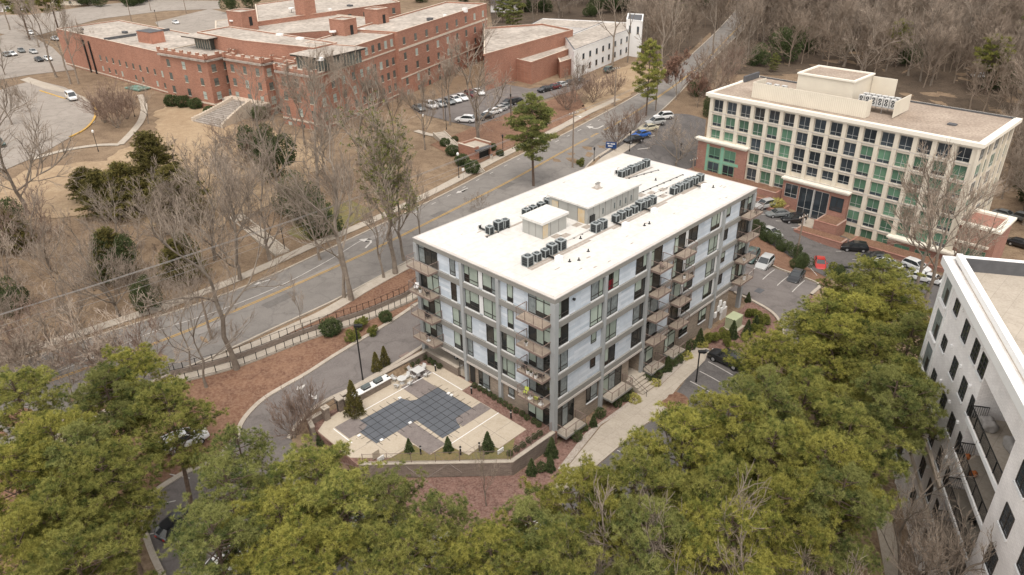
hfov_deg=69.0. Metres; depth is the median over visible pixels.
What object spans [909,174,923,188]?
window
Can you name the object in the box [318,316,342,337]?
shrub
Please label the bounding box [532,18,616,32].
roof
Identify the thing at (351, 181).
bare tree
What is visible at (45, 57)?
parked car
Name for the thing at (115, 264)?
bare tree
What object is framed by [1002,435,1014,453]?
covered furniture
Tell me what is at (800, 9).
bare tree
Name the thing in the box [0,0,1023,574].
ground
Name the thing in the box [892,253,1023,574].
white brick building
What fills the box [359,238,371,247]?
lane arrow
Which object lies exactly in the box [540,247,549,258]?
condenser unit
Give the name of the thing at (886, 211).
window
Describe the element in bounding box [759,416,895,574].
pine tree
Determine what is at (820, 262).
parked car
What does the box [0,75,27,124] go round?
bare tree
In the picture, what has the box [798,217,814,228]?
entrance landing
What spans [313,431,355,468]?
pool fence
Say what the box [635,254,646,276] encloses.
window
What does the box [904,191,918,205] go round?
window
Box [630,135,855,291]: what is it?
bay lines
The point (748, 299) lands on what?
shrub
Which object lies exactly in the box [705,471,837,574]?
pine tree
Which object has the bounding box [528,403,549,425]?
patio door
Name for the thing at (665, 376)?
gravel strip
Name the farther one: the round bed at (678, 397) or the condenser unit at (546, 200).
the condenser unit at (546, 200)
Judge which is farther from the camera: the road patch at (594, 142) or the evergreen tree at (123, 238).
the road patch at (594, 142)
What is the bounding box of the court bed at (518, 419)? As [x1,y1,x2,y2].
[307,360,556,469]
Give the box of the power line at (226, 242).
[0,114,568,314]
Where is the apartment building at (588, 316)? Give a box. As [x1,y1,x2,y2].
[406,153,763,439]
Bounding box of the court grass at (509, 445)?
[383,438,514,460]
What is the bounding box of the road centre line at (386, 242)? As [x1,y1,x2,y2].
[49,25,739,381]
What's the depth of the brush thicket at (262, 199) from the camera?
137.73 m
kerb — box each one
[0,5,739,367]
[13,8,766,441]
[39,90,96,136]
[140,442,233,574]
[235,302,417,438]
[286,344,421,438]
[598,123,645,156]
[733,291,786,334]
[759,257,820,294]
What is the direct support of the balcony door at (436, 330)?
in the apartment building at (588, 316)
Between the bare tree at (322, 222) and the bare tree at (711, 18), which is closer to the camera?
the bare tree at (322, 222)
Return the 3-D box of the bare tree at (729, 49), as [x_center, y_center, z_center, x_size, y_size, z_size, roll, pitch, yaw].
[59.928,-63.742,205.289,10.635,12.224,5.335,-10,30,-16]
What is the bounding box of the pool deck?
[318,364,525,457]
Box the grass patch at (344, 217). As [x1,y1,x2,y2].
[288,201,375,239]
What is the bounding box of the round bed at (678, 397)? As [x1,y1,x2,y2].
[661,392,688,409]
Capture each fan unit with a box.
[858,94,865,100]
[864,95,871,100]
[871,96,877,104]
[876,97,883,105]
[883,98,890,106]
[889,99,897,108]
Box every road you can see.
[0,0,219,36]
[0,9,754,443]
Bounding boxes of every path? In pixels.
[29,94,432,159]
[172,293,417,381]
[872,484,902,574]
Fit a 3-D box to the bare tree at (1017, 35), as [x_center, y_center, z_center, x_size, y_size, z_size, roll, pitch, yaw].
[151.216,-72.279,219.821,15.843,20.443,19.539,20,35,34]
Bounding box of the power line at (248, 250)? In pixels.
[5,124,570,331]
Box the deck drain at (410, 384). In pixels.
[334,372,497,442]
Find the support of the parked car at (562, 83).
on the hospital lot at (458, 109)
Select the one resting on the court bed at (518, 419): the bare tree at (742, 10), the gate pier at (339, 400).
the gate pier at (339, 400)
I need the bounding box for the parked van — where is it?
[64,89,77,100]
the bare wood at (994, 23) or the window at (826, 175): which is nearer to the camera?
the window at (826, 175)
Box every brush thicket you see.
[0,230,163,348]
[180,141,360,210]
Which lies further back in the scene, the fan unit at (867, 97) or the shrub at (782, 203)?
the shrub at (782, 203)
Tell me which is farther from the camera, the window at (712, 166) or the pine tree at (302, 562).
the window at (712, 166)
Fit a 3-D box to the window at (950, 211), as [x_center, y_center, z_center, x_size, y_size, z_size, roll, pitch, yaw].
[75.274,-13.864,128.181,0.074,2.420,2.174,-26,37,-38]
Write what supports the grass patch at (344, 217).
on the ground at (430, 158)
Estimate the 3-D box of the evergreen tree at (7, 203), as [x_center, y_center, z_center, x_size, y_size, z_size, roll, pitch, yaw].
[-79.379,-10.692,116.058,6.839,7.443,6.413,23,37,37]
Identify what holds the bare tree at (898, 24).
on the forest floor at (942, 82)
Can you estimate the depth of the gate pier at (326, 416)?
80.11 m
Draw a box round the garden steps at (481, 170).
[469,159,484,172]
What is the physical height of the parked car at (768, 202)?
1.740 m
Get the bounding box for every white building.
[565,22,628,77]
[626,13,643,56]
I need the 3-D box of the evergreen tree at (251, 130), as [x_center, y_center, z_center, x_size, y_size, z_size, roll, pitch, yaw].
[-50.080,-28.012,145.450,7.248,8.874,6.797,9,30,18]
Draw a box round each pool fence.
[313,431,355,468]
[361,450,507,462]
[510,424,550,459]
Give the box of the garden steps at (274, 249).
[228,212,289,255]
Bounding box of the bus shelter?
[458,137,491,159]
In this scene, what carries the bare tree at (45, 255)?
on the ground at (430, 158)
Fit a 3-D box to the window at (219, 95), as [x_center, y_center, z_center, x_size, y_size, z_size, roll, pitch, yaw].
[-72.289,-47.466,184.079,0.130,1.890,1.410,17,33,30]
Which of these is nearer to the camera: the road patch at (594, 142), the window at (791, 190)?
the window at (791, 190)
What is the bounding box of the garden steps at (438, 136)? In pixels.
[433,130,458,154]
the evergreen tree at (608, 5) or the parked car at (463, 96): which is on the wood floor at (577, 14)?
the evergreen tree at (608, 5)
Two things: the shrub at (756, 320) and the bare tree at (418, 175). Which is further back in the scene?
the bare tree at (418, 175)
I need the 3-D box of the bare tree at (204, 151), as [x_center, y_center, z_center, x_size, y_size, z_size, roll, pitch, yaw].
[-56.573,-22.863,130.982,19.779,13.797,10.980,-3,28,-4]
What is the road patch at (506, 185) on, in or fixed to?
on the road at (324, 287)
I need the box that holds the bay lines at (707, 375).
[617,361,731,450]
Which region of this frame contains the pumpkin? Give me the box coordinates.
[969,470,977,476]
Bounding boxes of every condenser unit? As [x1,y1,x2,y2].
[485,224,493,234]
[493,219,503,230]
[501,217,509,227]
[521,207,530,214]
[521,253,533,267]
[528,204,537,210]
[531,251,541,262]
[536,201,544,207]
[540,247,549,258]
[544,197,548,204]
[546,241,557,255]
[554,237,566,250]
[590,221,601,233]
[597,218,607,229]
[611,213,619,221]
[617,169,625,177]
[617,209,626,220]
[623,167,630,175]
[624,207,632,216]
[627,164,635,173]
[630,204,638,213]
[633,163,639,171]
[635,199,645,211]
[637,161,644,169]
[642,158,650,167]
[642,197,651,207]
[647,194,656,205]
[669,186,677,194]
[674,182,683,192]
[681,180,688,189]
[684,177,693,187]
[690,175,698,184]
[696,173,704,181]
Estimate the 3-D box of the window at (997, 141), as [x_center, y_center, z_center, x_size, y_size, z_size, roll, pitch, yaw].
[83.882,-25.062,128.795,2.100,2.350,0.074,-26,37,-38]
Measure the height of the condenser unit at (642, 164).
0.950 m
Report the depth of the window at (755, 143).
150.27 m
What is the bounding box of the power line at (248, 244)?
[2,120,570,325]
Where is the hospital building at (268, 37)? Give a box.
[56,0,487,129]
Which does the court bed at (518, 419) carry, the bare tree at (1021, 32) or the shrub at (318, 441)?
the shrub at (318, 441)
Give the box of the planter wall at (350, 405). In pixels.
[343,397,361,411]
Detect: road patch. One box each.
[195,319,226,334]
[262,291,297,307]
[294,262,339,283]
[362,227,397,242]
[431,211,448,218]
[496,181,514,189]
[587,138,601,146]
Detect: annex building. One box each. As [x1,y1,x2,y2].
[483,23,572,90]
[517,46,567,83]
[558,55,570,77]
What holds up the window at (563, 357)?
in the apartment building at (588, 316)
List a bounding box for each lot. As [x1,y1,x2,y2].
[147,439,499,574]
[155,9,227,32]
[414,83,581,126]
[537,351,754,574]
[599,114,938,316]
[730,258,817,341]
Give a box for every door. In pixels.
[418,245,437,268]
[420,273,439,293]
[423,299,441,317]
[425,322,442,339]
[470,365,475,382]
[528,293,549,320]
[528,325,549,347]
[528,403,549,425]
[529,352,549,374]
[529,378,549,399]
[557,398,573,429]
[603,365,621,394]
[643,346,652,366]
[645,322,655,339]
[648,298,657,315]
[649,273,659,291]
[651,245,662,266]
[664,330,674,352]
[667,306,677,324]
[670,282,680,300]
[672,258,682,277]
[674,232,685,253]
[730,264,742,281]
[733,242,745,259]
[736,219,748,237]
[736,316,742,327]
[739,194,752,215]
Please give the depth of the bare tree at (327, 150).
131.11 m
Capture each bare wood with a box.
[481,0,728,69]
[713,0,1023,131]
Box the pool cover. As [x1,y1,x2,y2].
[356,385,475,444]
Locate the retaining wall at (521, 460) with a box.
[359,431,554,477]
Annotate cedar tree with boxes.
[0,208,36,252]
[64,166,90,199]
[70,167,126,217]
[87,161,150,218]
[88,226,139,281]
[122,130,195,204]
[141,162,215,225]
[150,238,211,285]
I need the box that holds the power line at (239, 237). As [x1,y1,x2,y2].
[2,116,562,313]
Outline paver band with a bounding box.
[335,364,490,453]
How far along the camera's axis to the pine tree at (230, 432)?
58.60 m
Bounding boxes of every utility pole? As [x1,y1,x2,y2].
[200,295,211,338]
[441,83,444,121]
[569,111,580,167]
[612,66,619,105]
[655,76,660,110]
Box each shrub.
[163,94,176,106]
[175,95,189,107]
[187,97,201,108]
[250,105,267,118]
[316,436,326,447]
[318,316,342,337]
[343,380,366,419]
[344,329,361,341]
[354,316,367,330]
[366,325,377,336]
[371,351,382,373]
[378,309,392,322]
[379,346,390,367]
[404,438,414,454]
[436,363,442,368]
[439,138,450,146]
[443,436,453,453]
[445,144,458,155]
[454,153,469,166]
[464,159,480,172]
[480,431,494,453]
[496,149,503,155]
[523,414,529,419]
[525,458,538,477]
[535,461,546,473]
[543,437,558,458]
[544,454,555,473]
[571,430,583,441]
[576,157,584,165]
[581,421,588,431]
[589,413,597,427]
[594,406,606,419]
[613,398,621,407]
[620,393,629,401]
[625,392,641,404]
[642,373,652,380]
[649,378,661,386]
[652,369,662,378]
[663,355,673,371]
[671,359,677,365]
[673,352,683,362]
[681,349,693,360]
[683,344,690,354]
[686,339,696,349]
[693,339,708,347]
[695,328,704,345]
[704,332,720,342]
[718,327,730,339]
[723,338,732,346]
[726,320,739,339]
[740,319,752,337]
[744,292,751,302]
[744,308,760,317]
[751,219,766,234]
[751,310,770,325]
[751,323,766,332]
[753,315,759,324]
[759,229,772,241]
[768,230,784,244]
[770,197,786,207]
[775,239,789,251]
[785,241,802,256]
[789,256,806,268]
[793,252,808,261]
[794,252,814,267]
[825,261,842,273]
[831,264,848,275]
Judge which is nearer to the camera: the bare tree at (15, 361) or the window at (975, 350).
the window at (975, 350)
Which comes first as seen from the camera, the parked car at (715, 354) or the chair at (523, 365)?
the chair at (523, 365)
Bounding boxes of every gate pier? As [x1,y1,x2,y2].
[320,404,330,420]
[334,395,343,411]
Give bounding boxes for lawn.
[0,102,326,232]
[570,64,668,115]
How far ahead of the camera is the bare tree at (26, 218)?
109.77 m
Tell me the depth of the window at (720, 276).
96.52 m
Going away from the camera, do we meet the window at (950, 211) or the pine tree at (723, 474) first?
the pine tree at (723, 474)
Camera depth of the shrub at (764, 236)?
133.73 m
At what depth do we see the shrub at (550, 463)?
74.89 m
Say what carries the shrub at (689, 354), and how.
on the mulch bed at (500, 490)
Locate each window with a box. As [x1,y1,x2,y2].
[211,64,216,72]
[214,78,219,86]
[217,91,221,99]
[267,68,271,76]
[269,82,274,90]
[449,258,455,277]
[451,282,457,302]
[452,307,461,328]
[454,331,462,351]
[463,264,478,288]
[465,289,479,313]
[466,314,472,334]
[467,338,473,357]
[478,369,489,390]
[482,273,494,295]
[483,297,495,321]
[486,324,496,347]
[487,349,497,371]
[501,332,514,356]
[502,356,515,380]
[506,284,513,304]
[507,309,513,330]
[508,386,514,398]
[558,350,567,374]
[558,375,567,399]
[559,297,568,320]
[559,323,568,347]
[586,381,597,404]
[589,303,602,328]
[590,278,603,302]
[590,357,595,368]
[591,331,596,343]
[604,344,614,367]
[605,319,616,343]
[607,294,617,318]
[608,269,619,292]
[630,326,641,349]
[632,302,643,325]
[633,277,645,301]
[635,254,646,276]
[678,320,687,338]
[680,294,690,315]
[682,271,693,292]
[685,247,695,269]
[687,225,698,245]
[697,306,706,324]
[702,279,712,300]
[704,258,714,278]
[707,161,718,172]
[707,234,717,256]
[709,146,720,159]
[710,212,720,232]
[711,129,719,138]
[712,114,721,126]
[714,99,723,111]
[718,273,722,284]
[720,251,724,262]
[722,165,733,176]
[723,150,735,163]
[723,229,727,240]
[724,132,732,141]
[725,117,734,129]
[726,207,730,217]
[727,102,736,114]
[737,135,746,144]
[739,120,748,132]
[741,104,750,117]
[746,168,756,180]
[748,153,758,165]
[750,138,760,150]
[752,123,762,135]
[754,107,764,120]
[760,171,770,183]
[762,156,772,169]
[764,141,774,154]
[766,126,777,139]
[769,110,779,123]
[774,174,783,187]
[776,160,786,172]
[778,144,789,157]
[781,129,791,142]
[783,113,794,126]
[784,183,797,198]
[791,163,801,172]
[793,147,804,161]
[796,132,807,145]
[798,116,810,129]
[806,166,817,176]
[808,151,820,164]
[811,135,823,148]
[814,119,826,132]
[821,170,832,180]
[824,154,836,168]
[827,138,839,152]
[829,196,843,212]
[830,122,842,136]
[837,174,849,184]
[840,158,852,172]
[843,142,855,156]
[845,224,855,233]
[846,125,859,139]
[846,209,858,223]
[849,194,862,207]
[853,178,865,192]
[856,162,869,176]
[859,145,873,159]
[860,229,872,238]
[862,214,875,227]
[863,128,876,143]
[866,198,879,212]
[869,182,883,196]
[873,165,886,180]
[876,149,890,163]
[876,233,887,243]
[879,218,892,232]
[880,132,894,146]
[883,202,896,216]
[886,186,900,200]
[890,169,903,184]
[894,152,908,167]
[894,244,908,250]
[896,223,910,237]
[898,135,913,150]
[901,207,913,219]
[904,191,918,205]
[908,488,916,508]
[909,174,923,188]
[912,156,927,170]
[915,228,928,241]
[916,139,932,154]
[917,456,925,480]
[918,211,930,225]
[924,477,933,503]
[926,178,942,192]
[926,426,935,449]
[929,368,936,381]
[930,498,938,517]
[931,160,945,175]
[932,232,947,247]
[934,445,944,472]
[935,142,951,158]
[936,216,951,231]
[939,334,947,354]
[939,390,946,410]
[941,199,956,214]
[941,467,950,485]
[945,411,955,438]
[947,355,958,382]
[948,183,961,197]
[950,164,967,180]
[951,298,960,319]
[952,431,962,451]
[956,146,972,162]
[956,375,967,403]
[959,318,970,346]
[961,247,985,256]
[964,394,974,416]
[968,338,980,366]
[973,163,980,177]
[975,351,988,381]
[978,149,984,160]
[981,541,998,574]
[983,170,989,183]
[988,152,995,167]
[993,138,999,149]
[996,502,1014,541]
[1012,459,1023,500]
[1014,547,1023,574]
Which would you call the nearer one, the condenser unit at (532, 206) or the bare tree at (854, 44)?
the condenser unit at (532, 206)
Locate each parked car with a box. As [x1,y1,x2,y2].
[8,51,17,55]
[17,47,25,52]
[29,48,37,53]
[34,56,43,61]
[43,55,52,60]
[153,503,199,542]
[161,427,209,454]
[205,545,242,571]
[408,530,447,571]
[412,103,425,111]
[426,99,438,108]
[435,99,446,106]
[443,97,455,103]
[450,95,461,101]
[455,114,474,122]
[456,93,468,100]
[464,89,476,98]
[474,88,484,95]
[477,112,494,120]
[484,107,501,113]
[495,104,507,110]
[498,102,512,107]
[501,97,517,104]
[513,96,523,104]
[537,85,552,92]
[550,83,561,89]
[557,81,567,86]
[603,65,614,71]
[623,134,644,143]
[632,129,650,136]
[638,123,658,130]
[645,116,665,124]
[653,111,673,118]
[707,348,743,369]
[748,246,760,263]
[755,197,775,210]
[755,252,774,270]
[765,208,789,217]
[766,225,778,235]
[780,212,806,223]
[786,268,805,283]
[814,255,827,269]
[841,240,868,252]
[861,251,890,258]
[875,257,902,267]
[901,256,931,271]
[907,270,934,283]
[922,272,941,286]
[992,208,1017,218]
[1006,237,1023,247]
[1013,210,1023,220]
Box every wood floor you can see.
[491,0,728,66]
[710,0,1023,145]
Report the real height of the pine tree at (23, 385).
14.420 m
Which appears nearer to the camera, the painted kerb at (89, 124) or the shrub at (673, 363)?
the shrub at (673, 363)
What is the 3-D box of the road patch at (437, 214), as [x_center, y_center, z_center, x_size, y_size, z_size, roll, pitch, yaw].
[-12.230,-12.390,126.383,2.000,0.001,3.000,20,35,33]
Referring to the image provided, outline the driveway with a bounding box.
[238,305,421,439]
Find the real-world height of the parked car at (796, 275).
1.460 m
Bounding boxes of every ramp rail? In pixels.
[168,279,413,370]
[171,293,417,379]
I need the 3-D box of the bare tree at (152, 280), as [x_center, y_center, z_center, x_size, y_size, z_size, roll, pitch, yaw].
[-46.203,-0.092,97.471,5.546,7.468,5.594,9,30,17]
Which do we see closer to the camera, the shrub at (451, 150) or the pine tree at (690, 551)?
the pine tree at (690, 551)
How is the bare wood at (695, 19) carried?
on the ground at (430, 158)
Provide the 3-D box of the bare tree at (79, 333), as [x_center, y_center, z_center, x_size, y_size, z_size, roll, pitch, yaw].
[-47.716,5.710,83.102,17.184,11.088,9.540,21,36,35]
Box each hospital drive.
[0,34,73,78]
[0,82,94,168]
[20,77,88,101]
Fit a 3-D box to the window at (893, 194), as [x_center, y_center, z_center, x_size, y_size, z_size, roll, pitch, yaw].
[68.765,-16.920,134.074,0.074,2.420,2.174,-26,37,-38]
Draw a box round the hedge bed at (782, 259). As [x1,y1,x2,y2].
[749,230,831,285]
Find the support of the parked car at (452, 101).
on the hospital lot at (458, 109)
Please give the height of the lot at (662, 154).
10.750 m
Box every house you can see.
[0,4,21,11]
[50,0,94,5]
[488,0,518,11]
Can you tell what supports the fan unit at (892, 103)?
on the office building at (816, 142)
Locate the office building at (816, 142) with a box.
[696,65,1022,259]
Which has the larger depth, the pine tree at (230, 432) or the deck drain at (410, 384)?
the deck drain at (410, 384)
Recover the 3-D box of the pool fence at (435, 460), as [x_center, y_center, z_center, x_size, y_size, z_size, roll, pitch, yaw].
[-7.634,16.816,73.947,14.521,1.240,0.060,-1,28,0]
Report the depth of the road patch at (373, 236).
119.27 m
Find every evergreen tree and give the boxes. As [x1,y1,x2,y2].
[0,196,25,230]
[0,275,29,317]
[74,0,95,5]
[89,232,137,283]
[91,0,108,6]
[119,0,144,6]
[128,274,162,314]
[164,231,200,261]
[218,0,239,9]
[236,122,274,164]
[241,0,260,7]
[251,129,296,182]
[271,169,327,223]
[301,199,343,237]
[517,0,534,11]
[535,0,553,11]
[582,2,596,16]
[588,0,603,9]
[600,0,623,11]
[610,0,630,9]
[687,77,706,96]
[702,96,709,116]
[746,42,771,65]
[767,25,805,62]
[797,27,820,53]
[898,42,923,65]
[981,64,1013,90]
[1010,64,1023,86]
[1012,172,1023,188]
[1016,186,1023,201]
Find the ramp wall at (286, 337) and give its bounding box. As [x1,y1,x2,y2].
[170,286,414,374]
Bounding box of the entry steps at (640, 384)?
[626,366,660,396]
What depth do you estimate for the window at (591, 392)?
81.94 m
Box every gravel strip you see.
[558,393,639,469]
[654,346,700,383]
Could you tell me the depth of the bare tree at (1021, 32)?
209.32 m
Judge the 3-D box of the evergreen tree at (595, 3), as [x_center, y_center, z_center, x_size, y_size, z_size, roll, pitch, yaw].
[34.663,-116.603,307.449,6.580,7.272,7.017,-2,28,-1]
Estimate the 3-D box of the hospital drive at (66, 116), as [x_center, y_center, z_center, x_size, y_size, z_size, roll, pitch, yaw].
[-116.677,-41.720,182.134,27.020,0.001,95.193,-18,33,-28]
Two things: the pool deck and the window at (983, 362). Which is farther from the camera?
the pool deck
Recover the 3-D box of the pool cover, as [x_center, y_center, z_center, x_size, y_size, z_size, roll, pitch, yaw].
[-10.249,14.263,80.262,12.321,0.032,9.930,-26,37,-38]
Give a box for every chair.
[521,361,527,370]
[967,516,976,525]
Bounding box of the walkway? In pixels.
[554,347,708,503]
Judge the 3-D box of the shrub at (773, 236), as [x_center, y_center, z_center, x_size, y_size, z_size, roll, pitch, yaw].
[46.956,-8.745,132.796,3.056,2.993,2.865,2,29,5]
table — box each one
[397,375,405,384]
[411,365,425,375]
[978,415,998,433]
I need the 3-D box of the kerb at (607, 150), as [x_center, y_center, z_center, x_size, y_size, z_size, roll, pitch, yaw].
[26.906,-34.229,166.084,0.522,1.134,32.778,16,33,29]
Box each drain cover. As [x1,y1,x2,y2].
[399,352,412,359]
[754,288,763,292]
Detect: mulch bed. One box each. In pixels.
[0,299,417,574]
[272,269,415,333]
[383,294,813,536]
[430,91,589,161]
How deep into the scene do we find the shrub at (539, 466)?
74.91 m
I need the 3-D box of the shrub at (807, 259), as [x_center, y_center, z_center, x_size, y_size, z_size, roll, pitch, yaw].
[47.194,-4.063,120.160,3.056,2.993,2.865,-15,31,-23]
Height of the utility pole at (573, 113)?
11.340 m
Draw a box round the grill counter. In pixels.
[352,374,390,399]
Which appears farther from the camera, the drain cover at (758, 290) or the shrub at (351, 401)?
the drain cover at (758, 290)
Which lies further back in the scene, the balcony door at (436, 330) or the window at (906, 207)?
the window at (906, 207)
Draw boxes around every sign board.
[372,449,379,459]
[497,447,503,454]
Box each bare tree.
[0,1,10,29]
[0,39,22,74]
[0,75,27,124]
[0,75,98,214]
[0,164,61,258]
[0,171,35,220]
[0,216,29,289]
[0,232,10,268]
[0,261,38,312]
[0,269,29,315]
[0,289,20,365]
[0,293,61,371]
[0,316,65,368]
[0,318,73,393]
[0,342,31,388]
[1,298,93,387]
[3,74,36,111]
[3,221,78,285]
[4,337,97,408]
[5,187,69,271]
[7,0,47,46]
[12,0,74,77]
[15,0,75,83]
[23,236,70,297]
[29,283,132,399]
[31,278,92,329]
[46,310,169,370]
[47,225,104,290]
[50,275,91,339]
[51,205,94,253]
[52,1,88,83]
[53,240,152,316]
[62,236,139,303]
[71,21,94,50]
[71,79,125,122]
[73,174,133,247]
[76,75,138,127]
[86,286,199,380]
[89,177,194,247]
[107,84,137,118]
[110,254,175,310]
[120,192,305,370]
[127,166,190,234]
[129,263,181,311]
[130,81,153,123]
[132,236,160,271]
[142,266,255,387]
[148,118,248,194]
[148,155,201,219]
[151,274,231,371]
[153,249,233,303]
[156,151,257,260]
[161,215,197,273]
[171,136,277,280]
[172,160,244,223]
[190,138,276,185]
[197,121,270,169]
[201,146,280,209]
[202,137,308,260]
[203,112,247,151]
[209,57,313,192]
[232,82,280,132]
[249,142,274,190]
[251,381,324,439]
[265,95,394,300]
[268,56,319,144]
[268,156,353,259]
[274,147,372,297]
[277,43,367,194]
[278,377,325,419]
[285,274,303,334]
[307,46,406,165]
[310,112,333,173]
[313,133,347,182]
[322,41,356,126]
[327,85,418,273]
[345,161,356,203]
[347,176,403,277]
[349,63,390,140]
[361,115,422,260]
[362,52,408,144]
[395,68,437,149]
[396,157,437,233]
[425,34,462,124]
[439,13,515,137]
[462,188,490,210]
[469,445,501,505]
[482,0,505,14]
[522,0,536,22]
[529,504,630,574]
[535,457,691,574]
[550,79,584,109]
[551,0,582,17]
[561,53,590,101]
[572,62,616,102]
[591,0,633,65]
[597,105,632,145]
[599,67,627,94]
[617,0,640,62]
[622,103,646,129]
[625,0,689,81]
[625,462,771,574]
[632,0,661,40]
[642,112,703,166]
[661,0,688,20]
[662,47,697,99]
[664,0,680,57]
[678,497,810,574]
[685,72,712,107]
[689,37,730,82]
[691,61,731,92]
[693,47,748,90]
[698,43,736,79]
[700,0,717,54]
[706,36,730,67]
[712,37,745,67]
[715,36,762,70]
[716,34,748,79]
[730,0,791,38]
[731,0,764,58]
[732,0,755,64]
[755,1,789,42]
[773,0,805,24]
[781,540,885,574]
[784,0,822,33]
[810,0,840,58]
[824,0,887,66]
[827,0,902,70]
[834,0,863,36]
[859,0,883,61]
[859,0,902,12]
[864,0,899,29]
[865,1,903,50]
[872,0,900,23]
[875,433,977,574]
[877,0,914,70]
[881,146,1013,304]
[884,495,996,574]
[886,8,938,75]
[887,139,1009,287]
[889,492,974,574]
[902,0,957,81]
[910,0,963,50]
[916,3,965,85]
[930,0,981,58]
[938,181,1007,256]
[941,0,1006,61]
[952,0,991,51]
[971,21,1020,93]
[973,0,1011,59]
[978,0,1023,32]
[995,24,1023,68]
[997,101,1023,184]
[999,134,1023,198]
[1000,101,1023,145]
[1001,146,1023,225]
[1005,120,1023,190]
[1006,82,1023,151]
[1006,148,1023,210]
[1007,19,1023,52]
[1007,38,1023,83]
[1008,53,1023,86]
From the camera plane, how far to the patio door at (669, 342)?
91.65 m
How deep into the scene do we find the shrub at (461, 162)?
145.85 m
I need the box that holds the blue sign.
[606,142,616,148]
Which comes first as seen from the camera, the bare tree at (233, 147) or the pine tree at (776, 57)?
the bare tree at (233, 147)
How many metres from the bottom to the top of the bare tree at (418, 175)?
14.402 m
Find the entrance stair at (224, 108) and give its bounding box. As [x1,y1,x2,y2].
[191,96,251,127]
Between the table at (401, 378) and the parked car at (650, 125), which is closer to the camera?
the table at (401, 378)
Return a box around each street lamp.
[354,324,363,379]
[695,350,706,381]
[795,214,807,258]
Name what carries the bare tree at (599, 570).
on the ground at (430, 158)
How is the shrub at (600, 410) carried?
on the mulch bed at (500, 490)
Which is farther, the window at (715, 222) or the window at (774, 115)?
the window at (774, 115)
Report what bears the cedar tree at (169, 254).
on the ground at (430, 158)
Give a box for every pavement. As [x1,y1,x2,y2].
[13,98,619,355]
[55,124,660,441]
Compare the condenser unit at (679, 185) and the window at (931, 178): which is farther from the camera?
the window at (931, 178)
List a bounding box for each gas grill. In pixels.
[360,382,370,390]
[373,376,382,383]
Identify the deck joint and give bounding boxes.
[354,391,509,487]
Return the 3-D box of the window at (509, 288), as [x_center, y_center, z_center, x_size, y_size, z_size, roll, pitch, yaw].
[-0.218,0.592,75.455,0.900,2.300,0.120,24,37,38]
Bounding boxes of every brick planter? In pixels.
[687,166,781,200]
[756,194,767,200]
[765,202,789,210]
[794,225,847,248]
[813,214,846,235]
[849,236,943,272]
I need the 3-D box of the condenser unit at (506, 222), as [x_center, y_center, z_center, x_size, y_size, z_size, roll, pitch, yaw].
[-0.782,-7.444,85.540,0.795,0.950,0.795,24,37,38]
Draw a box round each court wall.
[308,411,322,440]
[340,350,426,397]
[423,348,459,375]
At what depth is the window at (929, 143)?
127.56 m
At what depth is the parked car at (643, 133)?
163.87 m
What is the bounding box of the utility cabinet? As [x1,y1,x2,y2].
[719,306,726,319]
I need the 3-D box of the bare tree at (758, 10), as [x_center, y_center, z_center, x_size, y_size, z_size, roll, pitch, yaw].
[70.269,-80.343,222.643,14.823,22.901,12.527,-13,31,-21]
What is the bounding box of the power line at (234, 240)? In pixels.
[2,112,575,314]
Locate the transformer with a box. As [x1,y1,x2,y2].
[723,311,744,331]
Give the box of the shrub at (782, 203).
[770,197,786,207]
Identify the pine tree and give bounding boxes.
[0,0,37,39]
[0,364,72,449]
[0,404,126,548]
[0,434,78,540]
[0,472,139,574]
[0,498,98,574]
[5,505,167,574]
[17,417,155,542]
[36,0,68,27]
[44,434,169,574]
[58,359,166,495]
[78,342,180,470]
[119,376,230,507]
[155,496,289,574]
[181,447,288,558]
[189,422,288,518]
[213,475,350,574]
[230,502,363,574]
[265,433,372,574]
[285,456,415,574]
[332,459,439,574]
[347,510,467,574]
[390,486,489,574]
[428,509,561,574]
[468,486,602,574]
[493,0,511,21]
[494,516,608,574]
[502,0,526,24]
[502,91,559,185]
[518,451,631,574]
[572,437,692,556]
[598,493,703,574]
[618,400,749,568]
[630,38,666,115]
[655,385,777,488]
[655,490,809,574]
[664,451,777,574]
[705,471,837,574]
[708,403,820,530]
[718,363,817,461]
[721,322,825,404]
[741,364,858,469]
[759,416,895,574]
[768,53,780,71]
[773,294,867,407]
[776,451,903,574]
[789,311,886,426]
[797,391,916,569]
[806,287,910,363]
[815,267,902,379]
[821,318,917,407]
[831,363,949,538]
[832,351,950,482]
[838,274,932,384]
[849,252,930,322]
[862,309,928,395]
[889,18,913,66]
[973,33,1016,94]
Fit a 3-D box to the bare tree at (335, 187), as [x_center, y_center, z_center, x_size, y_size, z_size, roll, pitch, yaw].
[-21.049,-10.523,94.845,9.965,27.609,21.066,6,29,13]

